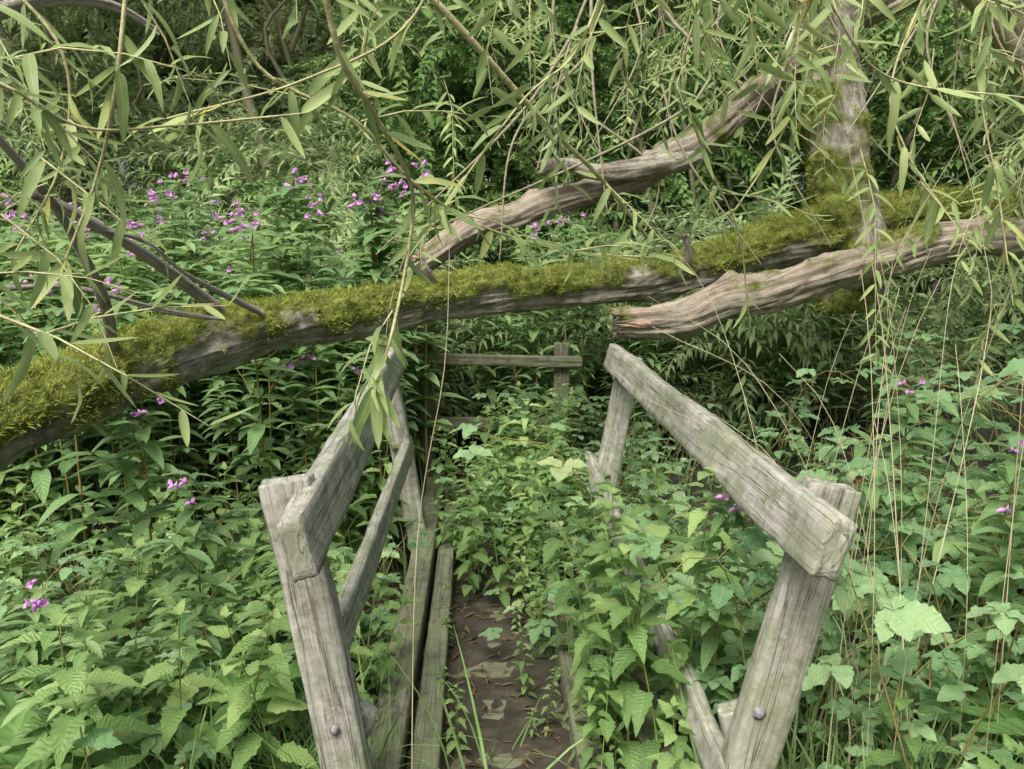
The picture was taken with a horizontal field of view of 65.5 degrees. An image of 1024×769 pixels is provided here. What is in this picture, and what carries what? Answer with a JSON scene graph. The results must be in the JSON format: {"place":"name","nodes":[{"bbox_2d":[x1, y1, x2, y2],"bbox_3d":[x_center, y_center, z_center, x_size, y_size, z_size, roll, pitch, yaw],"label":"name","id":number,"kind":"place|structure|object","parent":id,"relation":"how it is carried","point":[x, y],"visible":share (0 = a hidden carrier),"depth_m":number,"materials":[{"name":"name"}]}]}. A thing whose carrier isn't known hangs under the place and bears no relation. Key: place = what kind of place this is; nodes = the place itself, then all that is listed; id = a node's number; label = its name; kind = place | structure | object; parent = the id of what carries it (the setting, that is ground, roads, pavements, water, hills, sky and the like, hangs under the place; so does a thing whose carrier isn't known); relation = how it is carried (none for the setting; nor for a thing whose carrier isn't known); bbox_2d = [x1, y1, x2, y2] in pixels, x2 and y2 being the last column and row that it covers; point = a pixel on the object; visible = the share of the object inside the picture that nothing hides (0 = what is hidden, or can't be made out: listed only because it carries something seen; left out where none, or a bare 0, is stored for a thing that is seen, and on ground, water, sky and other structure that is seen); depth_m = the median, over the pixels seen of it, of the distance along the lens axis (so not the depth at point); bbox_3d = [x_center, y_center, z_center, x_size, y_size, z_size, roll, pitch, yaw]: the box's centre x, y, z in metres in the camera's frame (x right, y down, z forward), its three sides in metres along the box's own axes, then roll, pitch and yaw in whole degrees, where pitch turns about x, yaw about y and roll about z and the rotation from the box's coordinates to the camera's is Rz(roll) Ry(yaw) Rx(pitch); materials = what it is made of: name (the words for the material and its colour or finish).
{"place":"outdoors","nodes":[
{"label":"outdoors","id":0,"kind":"place"},
{"bbox_2d":[1,2,984,199],"label":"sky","id":1,"kind":"structure","parent":0,"point":[135,183],"materials":[{"name":"white"}]},
{"bbox_2d":[0,199,1023,768],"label":"ground","id":2,"kind":"structure","parent":0,"point":[982,431],"depth_m":5.81,"materials":[{"name":"soil"}]},
{"bbox_2d":[406,342,582,491],"bbox_3d":[-0.125,0.348,5.795,1.256,1.305,0.157,0,9,0],"label":"end barrier","id":3,"kind":"object","parent":2,"relation":"on","point":[561,361],"visible":0.48,"depth_m":5.69,"materials":[{"name":"grey wood"}]},
{"bbox_2d":[0,0,1020,277],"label":"background trees","id":4,"kind":"object","parent":2,"relation":"on","point":[308,36],"visible":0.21,"depth_m":17.05,"materials":[{"name":"green plant"}]},
{"bbox_2d":[0,159,1023,768],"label":"himalayan balsam","id":5,"kind":"object","parent":2,"relation":"on","point":[322,387],"visible":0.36,"depth_m":4.62,"materials":[{"name":"green plant"}]},
{"bbox_2d":[0,0,1023,497],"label":"willow tree","id":6,"kind":"object","parent":2,"relation":"on","point":[1000,24],"visible":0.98,"depth_m":2.23,"materials":[{"name":"green plant"}]},
{"bbox_2d":[0,380,1023,768],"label":"nettle patch","id":7,"kind":"object","parent":2,"relation":"on","point":[618,690],"visible":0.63,"depth_m":2.63,"materials":[{"name":"green plant"}]},
{"bbox_2d":[0,0,1023,470],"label":"fallen tree","id":8,"kind":"object","parent":2,"relation":"on","point":[800,258],"visible":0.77,"depth_m":4.41,"materials":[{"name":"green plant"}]},
{"bbox_2d":[0,0,263,350],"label":"dead branch","id":9,"kind":"object","parent":8,"relation":"on","point":[183,283],"visible":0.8,"depth_m":2.93,"materials":[{"name":"brown wood"}]},
{"bbox_2d":[0,323,1023,768],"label":"bramble bush","id":10,"kind":"object","parent":2,"relation":"on","point":[910,617],"visible":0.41,"depth_m":2.98,"materials":[{"name":"green plant"}]},
{"bbox_2d":[0,0,1023,431],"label":"hawthorn hedge","id":11,"kind":"object","parent":2,"relation":"on","point":[462,54],"visible":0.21,"depth_m":8.74,"materials":[{"name":"green plant"}]},
{"bbox_2d":[0,146,1023,470],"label":"willow scrub","id":12,"kind":"object","parent":2,"relation":"on","point":[808,342],"visible":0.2,"depth_m":6.59,"materials":[{"name":"green plant"}]},
{"bbox_2d":[0,661,1023,768],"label":"dock plant","id":13,"kind":"object","parent":2,"relation":"on","point":[11,757],"visible":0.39,"depth_m":2.17,"materials":[{"name":"green plant"}]},
{"bbox_2d":[258,343,861,768],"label":"footbridge","id":14,"kind":"object","parent":2,"relation":"on","point":[808,525],"visible":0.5,"depth_m":2.15,"materials":[{"name":"grey wood"}]},
{"bbox_2d":[420,501,625,768],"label":"footpath","id":15,"kind":"structure","parent":14,"relation":"on","point":[479,651],"depth_m":3.02,"materials":[{"name":"soil"}]},
{"bbox_2d":[376,496,685,768],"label":"leaf litter","id":16,"kind":"object","parent":14,"relation":"on","point":[488,678],"visible":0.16,"depth_m":3.04,"materials":[{"name":"brown plant"}]},
{"bbox_2d":[411,83,1023,768],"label":"dry grass stalks","id":17,"kind":"object","parent":2,"relation":"on","point":[873,611],"visible":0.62,"depth_m":2.34,"materials":[{"name":"plant"}]},
{"bbox_2d":[0,396,1023,768],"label":"grass","id":18,"kind":"structure","parent":0,"point":[834,752],"depth_m":2.52,"materials":[{"name":"green plant"}]}
]}

